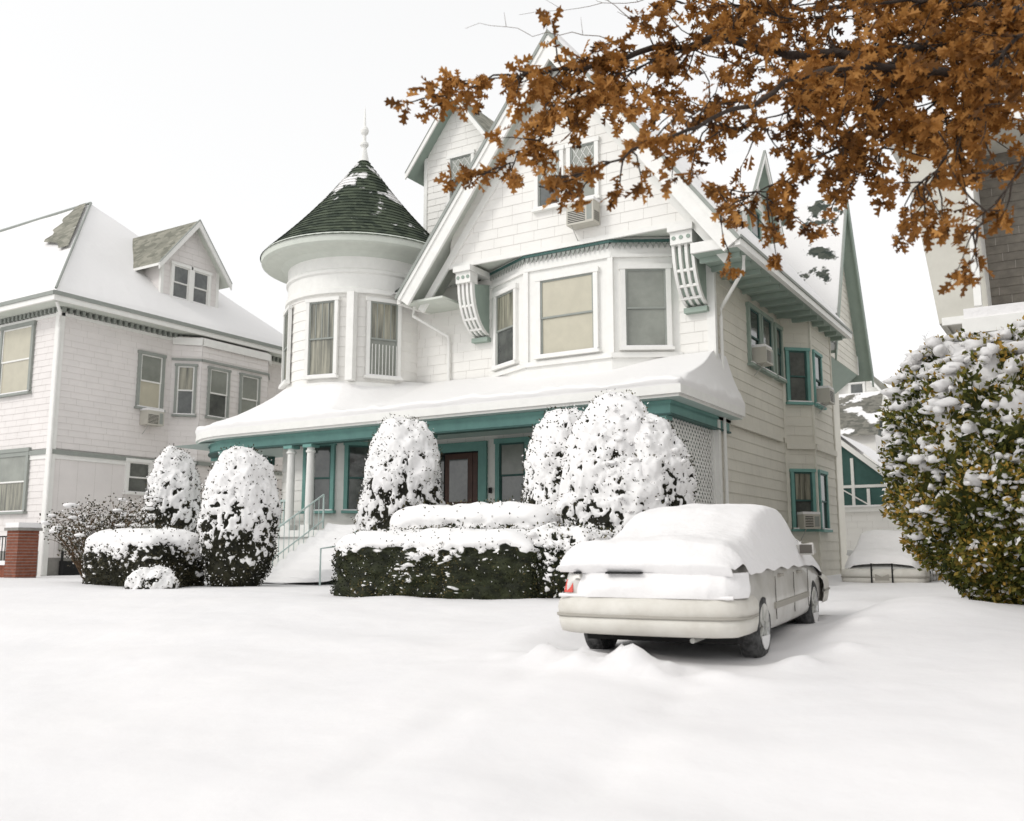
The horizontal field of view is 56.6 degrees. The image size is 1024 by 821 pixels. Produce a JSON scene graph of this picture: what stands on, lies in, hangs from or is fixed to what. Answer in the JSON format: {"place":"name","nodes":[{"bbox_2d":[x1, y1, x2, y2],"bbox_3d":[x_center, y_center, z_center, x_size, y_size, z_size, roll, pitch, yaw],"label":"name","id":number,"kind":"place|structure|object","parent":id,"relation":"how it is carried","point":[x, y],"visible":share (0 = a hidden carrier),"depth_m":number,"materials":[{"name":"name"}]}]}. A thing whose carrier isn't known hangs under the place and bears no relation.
{"place":"outdoors","nodes":[
{"label":"outdoors","id":0,"kind":"place"},
{"bbox_2d":[0,0,988,387],"label":"sky","id":1,"kind":"structure","parent":0,"point":[237,117],"materials":[{"name":"white"}]},
{"bbox_2d":[0,574,1023,820],"bbox_3d":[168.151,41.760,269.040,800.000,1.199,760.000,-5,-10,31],"label":"snow ground","id":2,"kind":"structure","parent":0,"point":[318,702],"depth_m":7.42,"materials":[{"name":"white snow"}]},
{"bbox_2d":[0,522,42,577],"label":"brick gate pier","id":3,"kind":"structure","parent":2,"relation":"on","point":[21,554],"depth_m":26.29,"materials":[{"name":"red brick"}]},
{"bbox_2d":[37,491,174,579],"bbox_3d":[-9.398,2.962,21.917,3.373,2.237,3.129,-2,-9,15],"label":"bare shrub","id":4,"kind":"object","parent":2,"relation":"on","point":[118,518],"visible":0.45,"depth_m":21.61,"materials":[{"name":"brown plant"}]},
{"bbox_2d":[0,231,285,575],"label":"walls","id":5,"kind":"structure","parent":2,"relation":"on","point":[99,413],"depth_m":30.46,"materials":[{"name":"grey wood"}]},
{"bbox_2d":[0,260,261,574],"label":"windows","id":6,"kind":"structure","parent":5,"relation":"attached to","point":[187,282],"depth_m":31.79,"materials":[{"name":"grey glass"}]},
{"bbox_2d":[0,202,281,575],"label":"trim","id":7,"kind":"structure","parent":5,"relation":"attached to","point":[57,304],"depth_m":30.52,"materials":[{"name":"grey paint"}]},
{"bbox_2d":[0,203,282,346],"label":"roof","id":8,"kind":"structure","parent":5,"relation":"on","point":[109,254],"depth_m":34.27,"materials":[{"name":"white"}]},
{"bbox_2d":[79,523,207,586],"bbox_3d":[-7.779,3.160,20.060,2.701,1.595,1.893,-5,-10,31],"label":"clipped hedge","id":9,"kind":"object","parent":2,"relation":"on","point":[111,557],"visible":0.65,"depth_m":19.48,"materials":[{"name":"green plant"}]},
{"bbox_2d":[118,562,182,588],"bbox_3d":[-6.989,3.375,18.563,1.238,0.843,1.075,-5,-10,31],"label":"snowy boxwood","id":10,"kind":"object","parent":2,"relation":"on","point":[160,576],"visible":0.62,"depth_m":18.29,"materials":[{"name":"white snow"}]},
{"bbox_2d":[141,443,202,533],"bbox_3d":[-8.850,2.686,24.895,1.798,3.643,1.747,-5,-10,31],"label":"conical yew","id":11,"kind":"object","parent":2,"relation":"on","point":[173,481],"visible":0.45,"depth_m":24.45,"materials":[{"name":"white plant"}]},
{"bbox_2d":[193,442,283,586],"bbox_3d":[-5.734,2.245,19.976,1.807,3.150,1.810,-5,-10,31],"label":"conical yew","id":12,"kind":"object","parent":2,"relation":"on","point":[239,518],"visible":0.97,"depth_m":19.43,"materials":[{"name":"white plant"}]},
{"bbox_2d":[262,494,357,585],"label":"front steps","id":13,"kind":"structure","parent":2,"relation":"on","point":[308,561],"depth_m":22.49,"materials":[{"name":"white paint"}]},
{"bbox_2d":[350,414,448,531],"bbox_3d":[-2.441,1.983,20.934,2.063,3.834,2.043,-5,-10,31],"label":"conical yew","id":14,"kind":"object","parent":2,"relation":"on","point":[402,465],"visible":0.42,"depth_m":20.37,"materials":[{"name":"white plant"}]},
{"bbox_2d":[330,522,543,599],"bbox_3d":[-1.030,2.562,15.416,4.429,1.482,1.921,-5,-10,31],"label":"clipped hedge","id":15,"kind":"object","parent":2,"relation":"on","point":[446,562],"visible":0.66,"depth_m":14.60,"materials":[{"name":"green plant"}]},
{"bbox_2d":[175,383,744,577],"bbox_3d":[-2.446,2.572,25.101,16.550,4.420,4.515,-5,-10,31],"label":"porch","id":16,"kind":"object","parent":2,"relation":"on","point":[690,413],"visible":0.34,"depth_m":22.46,"materials":[{"name":"white paint"}]},
{"bbox_2d":[387,495,562,530],"bbox_3d":[-0.549,2.621,17.731,3.942,1.977,2.092,-5,-10,31],"label":"clipped hedge","id":17,"kind":"object","parent":2,"relation":"on","point":[490,514],"visible":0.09,"depth_m":17.04,"materials":[{"name":"white plant"}]},
{"bbox_2d":[519,404,584,504],"bbox_3d":[1.007,1.687,18.237,1.913,3.751,1.897,-5,-10,31],"label":"conical yew","id":18,"kind":"object","parent":2,"relation":"on","point":[544,452],"visible":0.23,"depth_m":17.82,"materials":[{"name":"white plant"}]},
{"bbox_2d":[281,63,857,575],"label":"walls","id":19,"kind":"structure","parent":2,"relation":"on","point":[507,221],"depth_m":25.36,"materials":[{"name":"white wood"}]},
{"bbox_2d":[260,29,844,349],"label":"roof","id":20,"kind":"structure","parent":19,"relation":"on","point":[361,197],"depth_m":27.98,"materials":[{"name":"green"}]},
{"bbox_2d":[278,136,834,539],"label":"windows","id":21,"kind":"structure","parent":19,"relation":"attached to","point":[567,313],"depth_m":25.40,"materials":[{"name":"beige glass"}]},
{"bbox_2d":[261,29,873,571],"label":"trim","id":22,"kind":"structure","parent":19,"relation":"attached to","point":[351,265],"depth_m":25.56,"materials":[{"name":"beige"}]},
{"bbox_2d":[525,519,618,597],"bbox_3d":[0.893,2.387,14.570,2.240,1.438,1.885,-5,-10,31],"label":"snowy boxwood","id":23,"kind":"object","parent":2,"relation":"on","point":[553,542],"visible":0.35,"depth_m":13.91,"materials":[{"name":"white snow"}]},
{"bbox_2d":[555,389,700,533],"bbox_3d":[2.079,1.469,16.964,2.560,3.818,2.292,-5,-10,31],"label":"conical yew","id":24,"kind":"object","parent":2,"relation":"on","point":[627,459],"visible":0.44,"depth_m":16.35,"materials":[{"name":"white plant"}]},
{"bbox_2d":[557,503,829,657],"bbox_3d":[2.300,1.840,10.897,2.040,1.546,5.052,-4,-8,27],"label":"parked car","id":25,"kind":"object","parent":2,"relation":"on","point":[747,578],"visible":1,"depth_m":8.93,"materials":[{"name":"silver metal"}]},
{"bbox_2d":[384,0,1023,297],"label":"oak tree","id":26,"kind":"object","parent":2,"relation":"on","point":[967,38],"visible":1,"depth_m":7.61,"materials":[{"name":"orange plant"}]},
{"bbox_2d":[839,391,885,466],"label":"shed","id":27,"kind":"structure","parent":2,"relation":"on","point":[859,420],"depth_m":49.66,"materials":[{"name":"white"}]},
{"bbox_2d":[838,377,889,436],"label":"distant house","id":28,"kind":"structure","parent":2,"relation":"on","point":[859,387],"depth_m":60.05,"materials":[{"name":"white"}]},
{"bbox_2d":[841,435,901,559],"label":"tudor garage","id":29,"kind":"structure","parent":2,"relation":"on","point":[863,486],"depth_m":39.66,"materials":[{"name":"white paint"}]},
{"bbox_2d":[841,530,942,582],"bbox_3d":[9.457,3.730,23.433,2.040,1.572,5.066,-5,-10,28],"label":"parked car","id":30,"kind":"object","parent":2,"relation":"on","point":[878,556],"visible":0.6,"depth_m":21.57,"materials":[{"name":"grey paint"}]},
{"bbox_2d":[874,315,1023,604],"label":"privet bush","id":31,"kind":"object","parent":2,"relation":"on","point":[952,449],"visible":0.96,"depth_m":11.99,"materials":[{"name":"green plant"}]},
{"bbox_2d":[888,52,1023,335],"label":"neighbour house shingled","id":32,"kind":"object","parent":2,"relation":"on","point":[989,303],"visible":0.39,"depth_m":17.42,"materials":[{"name":"beige wood"}]},
{"bbox_2d":[195,37,844,434],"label":"roof snow","id":33,"kind":"structure","parent":0,"point":[705,371],"depth_m":23.58,"materials":[{"name":"white snow"}]}
]}

